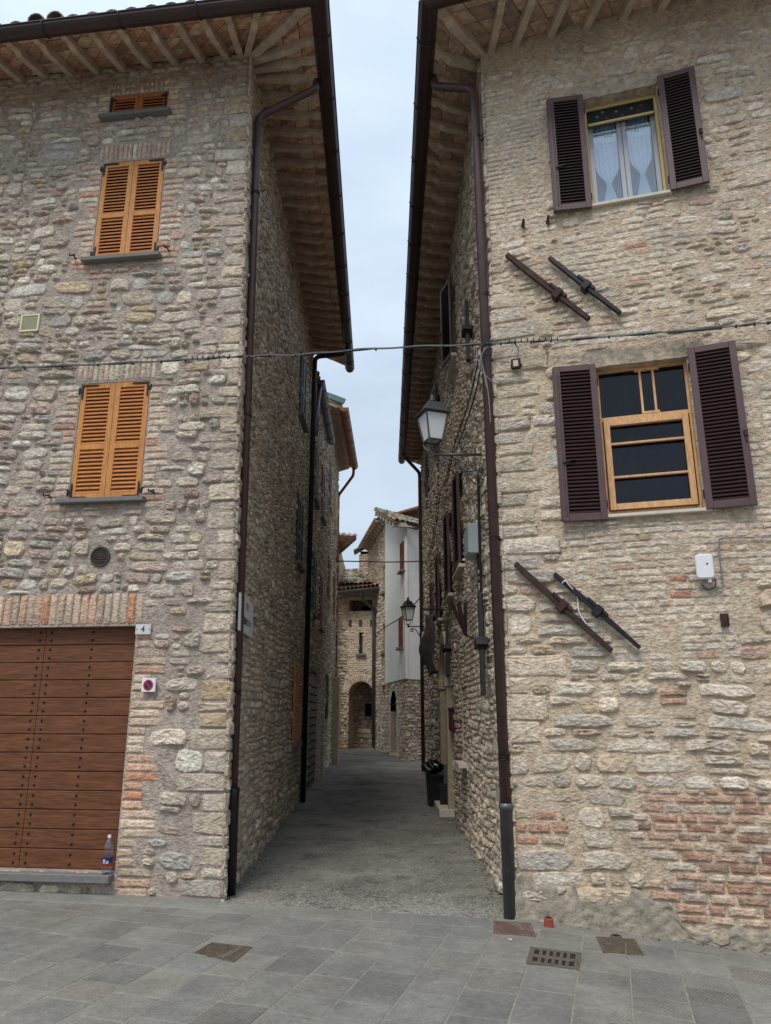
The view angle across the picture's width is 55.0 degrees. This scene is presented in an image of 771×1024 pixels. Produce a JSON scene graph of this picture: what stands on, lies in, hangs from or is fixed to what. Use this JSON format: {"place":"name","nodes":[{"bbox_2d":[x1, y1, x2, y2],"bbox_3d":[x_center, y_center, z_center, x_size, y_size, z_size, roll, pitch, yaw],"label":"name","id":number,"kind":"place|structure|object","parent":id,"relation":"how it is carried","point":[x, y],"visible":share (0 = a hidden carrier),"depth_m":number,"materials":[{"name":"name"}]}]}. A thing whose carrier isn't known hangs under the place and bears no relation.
{"place":"outdoors","nodes":[
{"label":"outdoors","id":0,"kind":"place"},
{"bbox_2d":[0,0,420,570],"label":"sky","id":1,"kind":"structure","parent":0,"point":[374,42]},
{"bbox_2d":[225,747,503,918],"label":"alley road","id":2,"kind":"structure","parent":0,"point":[370,825],"depth_m":8.79,"materials":[{"name":"grey stone"}]},
{"bbox_2d":[0,0,353,901],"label":"stone house","id":3,"kind":"structure","parent":2,"relation":"on","point":[170,180],"depth_m":8.30,"materials":[{"name":"beige stone"}]},
{"bbox_2d":[0,627,135,869],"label":"garage door","id":4,"kind":"structure","parent":3,"relation":"in","point":[65,693],"depth_m":7.30,"materials":[{"name":"brown wood"}]},
{"bbox_2d":[43,381,154,504],"bbox_3d":[-3.001,-0.759,7.993,1.238,1.394,0.175,-2,-15,7],"label":"window","id":5,"kind":"structure","parent":3,"relation":"in","point":[78,495],"depth_m":7.99,"materials":[{"name":"brown wood"}]},
{"bbox_2d":[101,835,113,874],"bbox_3d":[-2.560,3.156,6.827,0.091,0.332,0.102,0,-15,0],"label":"water bottle","id":6,"kind":"object","parent":3,"relation":"on","point":[107,860],"visible":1,"depth_m":6.79,"materials":[{"name":"clear plastic"}]},
{"bbox_2d":[69,158,169,264],"bbox_3d":[-3.064,-3.575,8.774,1.230,1.399,0.175,-2,-15,7],"label":"window","id":7,"kind":"structure","parent":3,"relation":"in","point":[125,254],"depth_m":8.76,"materials":[{"name":"brown wood"}]},
{"bbox_2d":[98,91,171,121],"bbox_3d":[-3.072,-5.029,9.174,0.920,0.374,0.175,-2,-15,7],"label":"window","id":8,"kind":"structure","parent":3,"relation":"in","point":[138,111],"depth_m":9.14,"materials":[{"name":"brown wood"}]},
{"bbox_2d":[135,624,151,634],"bbox_3d":[-2.406,1.166,7.357,0.157,0.099,0.023,-2,-15,7],"label":"house number","id":9,"kind":"object","parent":3,"relation":"attached to","point":[141,629],"visible":1,"depth_m":7.35,"materials":[{"name":"ceramic"}]},
{"bbox_2d":[141,678,156,691],"bbox_3d":[-2.301,1.683,7.198,0.141,0.128,0.028,-2,-15,7],"label":"no parking sign","id":10,"kind":"object","parent":3,"relation":"attached to","point":[148,685],"visible":1,"depth_m":7.19,"materials":[{"name":"white metal"}]},
{"bbox_2d":[238,593,252,637],"bbox_3d":[-1.476,1.103,7.838,0.035,0.380,0.780,0,-15,-1],"label":"street sign","id":11,"kind":"object","parent":3,"relation":"attached to","point":[248,619],"visible":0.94,"depth_m":7.80,"materials":[{"name":"metal"}]},
{"bbox_2d":[290,661,302,746],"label":"window","id":12,"kind":"structure","parent":3,"relation":"in","point":[297,667],"depth_m":12.79,"materials":[{"name":"brown wood"}]},
{"bbox_2d":[294,493,305,572],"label":"window","id":13,"kind":"structure","parent":3,"relation":"in","point":[300,511],"depth_m":13.37,"materials":[{"name":"grey wood"}]},
{"bbox_2d":[298,351,308,432],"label":"window","id":14,"kind":"structure","parent":3,"relation":"in","point":[303,372],"depth_m":13.99,"materials":[{"name":"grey wood"}]},
{"bbox_2d":[306,371,334,793],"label":"stone house","id":15,"kind":"structure","parent":2,"relation":"on","point":[324,435],"depth_m":17.28,"materials":[{"name":"grey stone"}]},
{"bbox_2d":[311,552,318,619],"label":"window","id":16,"kind":"structure","parent":15,"relation":"in","point":[314,567],"depth_m":16.11,"materials":[{"name":"grey wood"}]},
{"bbox_2d":[314,442,320,509],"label":"window","id":17,"kind":"structure","parent":15,"relation":"in","point":[316,478],"depth_m":16.61,"materials":[{"name":"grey wood"}]},
{"bbox_2d":[318,573,324,632],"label":"window","id":18,"kind":"structure","parent":15,"relation":"in","point":[320,615],"depth_m":17.87,"materials":[{"name":"grey wood"}]},
{"bbox_2d":[320,465,326,525],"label":"window","id":19,"kind":"structure","parent":15,"relation":"in","point":[322,518],"depth_m":18.52,"materials":[{"name":"grey wood"}]},
{"bbox_2d":[320,392,357,775],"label":"stone house","id":20,"kind":"structure","parent":2,"relation":"on","point":[342,456],"depth_m":22.42,"materials":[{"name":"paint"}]},
{"bbox_2d":[325,674,329,720],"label":"window","id":21,"kind":"structure","parent":20,"relation":"in","point":[327,676],"depth_m":20.23,"materials":[{"name":"black wood"}]},
{"bbox_2d":[327,556,331,607],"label":"window","id":22,"kind":"structure","parent":20,"relation":"in","point":[329,564],"depth_m":20.68,"materials":[{"name":"wood"}]},
{"bbox_2d":[329,463,333,515],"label":"window","id":23,"kind":"structure","parent":20,"relation":"in","point":[330,477],"depth_m":21.28,"materials":[{"name":"paint"}]},
{"bbox_2d":[332,572,336,620],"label":"window","id":24,"kind":"structure","parent":20,"relation":"in","point":[335,619],"depth_m":23.63,"materials":[{"name":"wood"}]},
{"bbox_2d":[334,494,337,535],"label":"window","id":25,"kind":"structure","parent":20,"relation":"in","point":[336,532],"depth_m":24.09,"materials":[{"name":"brown wood"}]},
{"bbox_2d":[336,529,339,568],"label":"window","id":26,"kind":"structure","parent":20,"relation":"in","point":[338,566],"depth_m":25.52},
{"bbox_2d":[338,532,356,590],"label":"stone house","id":27,"kind":"structure","parent":2,"relation":"on","point":[347,540],"depth_m":31.94,"materials":[{"name":"stone"}]},
{"bbox_2d":[337,548,379,748],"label":"stone house","id":28,"kind":"structure","parent":2,"relation":"on","point":[356,646],"depth_m":31.05,"materials":[{"name":"beige stone"}]},
{"bbox_2d":[355,633,365,655],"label":"window","id":29,"kind":"structure","parent":28,"relation":"in","point":[361,653],"depth_m":31.05,"materials":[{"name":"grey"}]},
{"bbox_2d":[365,704,370,715],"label":"dark window","id":30,"kind":"structure","parent":28,"relation":"in","point":[367,706],"depth_m":31.32,"materials":[{"name":"black glass"}]},
{"bbox_2d":[230,889,501,917],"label":"loose gravel","id":31,"kind":"structure","parent":2,"relation":"on","point":[364,905],"depth_m":6.60,"materials":[{"name":"grey gravel"}]},
{"bbox_2d":[358,506,424,760],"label":"plastered house","id":32,"kind":"structure","parent":2,"relation":"on","point":[389,535],"depth_m":26.25,"materials":[{"name":"white paint"}]},
{"bbox_2d":[395,703,396,752],"bbox_3d":[0.469,7.552,26.084,0.066,2.413,1.383,2,-16,-9],"label":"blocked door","id":33,"kind":"structure","parent":32,"relation":"in","point":[396,703],"depth_m":26.58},
{"bbox_2d":[376,599,418,633],"bbox_3d":[0.173,4.161,26.885,0.726,0.780,12.032,2,-15,-6],"label":"overhead cable","id":34,"kind":"object","parent":32,"relation":"attached to","point":[397,619],"visible":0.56,"depth_m":22.78,"materials":[{"name":"black rubber"}]},
{"bbox_2d":[395,618,402,650],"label":"window","id":35,"kind":"structure","parent":32,"relation":"in","point":[400,622],"depth_m":24.87,"materials":[{"name":"red wood"}]},
{"bbox_2d":[397,541,404,574],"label":"window","id":36,"kind":"structure","parent":32,"relation":"in","point":[402,569],"depth_m":25.20,"materials":[{"name":"red wood"}]},
{"bbox_2d":[425,772,442,806],"bbox_3d":[0.862,4.879,13.033,0.302,0.546,0.365,2,-15,-7],"label":"waste bin","id":37,"kind":"object","parent":2,"relation":"on","point":[433,781],"visible":0.81,"depth_m":12.90,"materials":[{"name":"black plastic"}]},
{"bbox_2d":[421,759,442,773],"bbox_3d":[0.840,4.508,13.105,0.430,0.276,0.354,0,-15,0],"label":"rubbish bag","id":38,"kind":"object","parent":37,"relation":"on","point":[432,766],"visible":0.94,"depth_m":13.01,"materials":[{"name":"black plastic"}]},
{"bbox_2d":[438,764,447,804],"bbox_3d":[1.066,4.639,12.464,0.342,0.722,0.366,-2,-15,6],"label":"waste bin","id":39,"kind":"object","parent":2,"relation":"on","point":[443,793],"visible":0.35,"depth_m":12.31,"materials":[{"name":"black plastic"}]},
{"bbox_2d":[146,794,768,954],"bbox_3d":[0.729,4.608,10.312,12.353,0.436,9.263,-3,-16,11],"label":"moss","id":40,"kind":"object","parent":2,"relation":"on","point":[456,844],"visible":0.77,"depth_m":7.65,"materials":[{"name":"green plant"}]},
{"bbox_2d":[398,0,770,953],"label":"stone house","id":41,"kind":"structure","parent":2,"relation":"on","point":[580,168],"depth_m":7.16,"materials":[{"name":"stone"}]},
{"bbox_2d":[336,561,422,562],"bbox_3d":[-0.180,1.396,21.101,2.539,0.145,0.102,-3,-16,11],"label":"overhead cable","id":42,"kind":"object","parent":41,"relation":"attached to","point":[381,561],"visible":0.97,"depth_m":21.02,"materials":[{"name":"black rubber"}]},
{"bbox_2d":[0,321,770,369],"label":"overhead cable","id":43,"kind":"object","parent":41,"relation":"attached to","point":[708,328],"visible":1,"depth_m":7.61,"materials":[{"name":"black rubber"}]},
{"bbox_2d":[475,344,499,423],"bbox_3d":[1.047,-1.293,7.406,0.275,0.877,0.012,0,-15,0],"label":"hanging cable","id":44,"kind":"object","parent":43,"relation":"hanging from","point":[483,371],"visible":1,"depth_m":7.44,"materials":[{"name":"grey rubber"}]},
{"bbox_2d":[400,597,424,638],"bbox_3d":[0.763,2.975,20.494,0.661,1.254,0.366,5,-16,-19],"label":"street lantern","id":45,"kind":"object","parent":41,"relation":"attached to","point":[408,606],"visible":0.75,"depth_m":20.39,"materials":[{"name":"black metal"}]},
{"bbox_2d":[424,454,428,508],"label":"window","id":46,"kind":"structure","parent":41,"relation":"in","point":[425,459],"depth_m":18.73,"materials":[{"name":"wood"}]},
{"bbox_2d":[419,608,443,676],"bbox_3d":[0.867,2.454,13.895,0.476,1.240,0.370,0,-15,0],"label":"hanging cloth","id":47,"kind":"object","parent":41,"relation":"hanging from","point":[427,645],"visible":0.99,"depth_m":13.88,"materials":[{"name":"fabric"}]},
{"bbox_2d":[429,581,433,626],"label":"window","id":48,"kind":"structure","parent":41,"relation":"in","point":[431,583],"depth_m":16.57,"materials":[{"name":"wood"}]},
{"bbox_2d":[432,700,438,720],"bbox_3d":[1.005,3.785,14.136,0.200,0.380,0.340,0,-15,0],"label":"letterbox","id":49,"kind":"object","parent":41,"relation":"attached to","point":[435,701],"visible":0.5,"depth_m":14.01,"materials":[{"name":"plastic"}]},
{"bbox_2d":[431,383,439,457],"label":"window","id":50,"kind":"structure","parent":41,"relation":"in","point":[434,391],"depth_m":15.12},
{"bbox_2d":[434,553,442,625],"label":"window","id":51,"kind":"structure","parent":41,"relation":"in","point":[437,583],"depth_m":14.56,"materials":[{"name":"wood"}]},
{"bbox_2d":[434,632,455,817],"bbox_3d":[1.000,3.596,12.840,0.310,3.015,1.800,0,-15,0],"label":"doorway","id":52,"kind":"structure","parent":41,"relation":"in","point":[444,686],"depth_m":12.15,"materials":[{"name":"yellow stone"}]},
{"bbox_2d":[442,511,453,604],"bbox_3d":[1.094,0.785,12.574,0.262,1.440,1.020,0,-15,0],"label":"window","id":53,"kind":"structure","parent":41,"relation":"in","point":[448,595],"depth_m":12.33,"materials":[{"name":"wood"}]},
{"bbox_2d":[414,394,483,486],"bbox_3d":[0.727,-0.811,8.522,0.734,1.135,0.351,4,-16,-16],"label":"street lantern","id":54,"kind":"object","parent":41,"relation":"attached to","point":[431,416],"visible":0.94,"depth_m":8.42,"materials":[{"name":"grey metal"}]},
{"bbox_2d":[440,277,457,383],"bbox_3d":[1.045,-2.918,11.983,0.359,1.370,1.020,0,-15,0],"label":"window","id":55,"kind":"structure","parent":41,"relation":"in","point":[446,314],"depth_m":11.71,"materials":[{"name":"wood"}]},
{"bbox_2d":[448,707,455,730],"bbox_3d":[1.055,3.301,11.806,0.100,0.360,0.270,0,-15,0],"label":"letterbox","id":56,"kind":"object","parent":41,"relation":"attached to","point":[451,712],"visible":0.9,"depth_m":11.70,"materials":[{"name":"red metal"}]},
{"bbox_2d":[425,356,481,564],"bbox_3d":[1.024,-0.251,13.565,0.016,0.658,11.907,0,-15,0],"label":"wall cable","id":57,"kind":"object","parent":41,"relation":"attached to","point":[441,487],"depth_m":10.57,"materials":[{"name":"black rubber"}]},
{"bbox_2d":[451,471,465,579],"bbox_3d":[1.094,0.203,10.867,0.262,1.420,1.020,0,-15,0],"label":"window","id":58,"kind":"structure","parent":41,"relation":"in","point":[458,566],"depth_m":10.65,"materials":[{"name":"wood"}]},
{"bbox_2d":[450,601,473,638],"bbox_3d":[0.933,1.343,9.142,0.302,0.467,0.210,-8,-17,28],"label":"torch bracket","id":59,"kind":"object","parent":41,"relation":"attached to","point":[461,619],"visible":0.93,"depth_m":9.12,"materials":[{"name":"metal"}]},
{"bbox_2d":[464,523,478,591],"bbox_3d":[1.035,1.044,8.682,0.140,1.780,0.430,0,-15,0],"label":"meter box","id":60,"kind":"object","parent":41,"relation":"attached to","point":[471,541],"visible":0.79,"depth_m":8.68,"materials":[{"name":"grey plastic"}]},
{"bbox_2d":[477,475,485,678],"bbox_3d":[1.056,0.689,8.177,0.044,2.402,0.102,-2,-15,8],"label":"conduit","id":61,"kind":"object","parent":41,"relation":"attached to","point":[479,536],"visible":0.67,"depth_m":8.29,"materials":[{"name":"brown metal"}]},
{"bbox_2d":[510,344,521,369],"bbox_3d":[1.311,-1.557,7.452,0.112,0.278,0.092,-4,-16,16],"label":"floodlight","id":62,"kind":"object","parent":41,"relation":"attached to","point":[516,364],"visible":1,"depth_m":7.39,"materials":[{"name":"black paint"}]},
{"bbox_2d":[546,66,709,213],"bbox_3d":[2.528,-3.812,7.875,1.510,1.440,0.492,-4,-16,16],"label":"window","id":63,"kind":"structure","parent":41,"relation":"in","point":[610,154],"depth_m":7.85,"materials":[{"name":"brown wood"}]},
{"bbox_2d":[552,340,757,521],"bbox_3d":[2.450,-0.710,6.954,1.683,1.600,0.343,-4,-16,16],"label":"window","id":64,"kind":"structure","parent":41,"relation":"in","point":[625,440],"depth_m":6.93,"materials":[{"name":"brown wood"}]},
{"bbox_2d":[694,554,716,589],"bbox_3d":[2.778,0.524,6.426,0.158,0.306,0.106,-4,-16,16],"label":"junction box","id":65,"kind":"object","parent":41,"relation":"attached to","point":[704,566],"depth_m":6.39,"materials":[{"name":"white plastic"}]},
{"bbox_2d":[714,536,770,589],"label":"wall cable","id":66,"kind":"object","parent":41,"relation":"attached to","point":[719,552],"depth_m":6.42,"materials":[{"name":"grey plastic"}]},
{"bbox_2d":[0,890,770,1023],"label":"paving","id":67,"kind":"structure","parent":0,"point":[500,968],"depth_m":4.88,"materials":[{"name":"grey stone"}]},
{"bbox_2d":[194,942,251,962],"bbox_3d":[-1.141,3.085,5.181,0.365,0.024,0.345,-5,-16,17],"label":"manhole cover","id":68,"kind":"object","parent":67,"relation":"on","point":[214,950],"visible":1,"depth_m":5.20,"materials":[{"name":"metal"}]},
{"bbox_2d":[493,921,535,936],"bbox_3d":[1.011,3.305,5.867,0.318,0.033,0.389,-1,-15,5],"label":"access plate","id":69,"kind":"object","parent":67,"relation":"on","point":[505,928],"visible":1,"depth_m":5.84,"materials":[{"name":"metal"}]},
{"bbox_2d":[544,916,553,927],"bbox_3d":[1.318,3.319,5.983,0.080,0.083,0.079,0,-15,0],"label":"corrugated pipe","id":70,"kind":"object","parent":67,"relation":"on","point":[548,921],"visible":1,"depth_m":5.96,"materials":[{"name":"orange plastic"}]},
{"bbox_2d":[526,946,580,970],"bbox_3d":[1.181,3.120,5.173,0.357,0.048,0.420,-4,-16,14],"label":"drain grate","id":71,"kind":"object","parent":67,"relation":"on","point":[553,958],"visible":1,"depth_m":5.15,"materials":[{"name":"black paint"}]},
{"bbox_2d":[610,934,621,937],"bbox_3d":[1.803,3.321,5.795,0.090,0.019,0.089,0,-15,0],"label":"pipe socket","id":72,"kind":"object","parent":67,"relation":"on","point":[615,935],"visible":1,"depth_m":5.78,"materials":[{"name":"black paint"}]},
{"bbox_2d":[596,936,643,955],"bbox_3d":[1.760,3.267,5.569,0.297,0.041,0.456,-2,-16,8],"label":"manhole cover","id":73,"kind":"object","parent":67,"relation":"on","point":[612,945],"visible":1,"depth_m":5.55,"materials":[{"name":"metal"}]}
]}

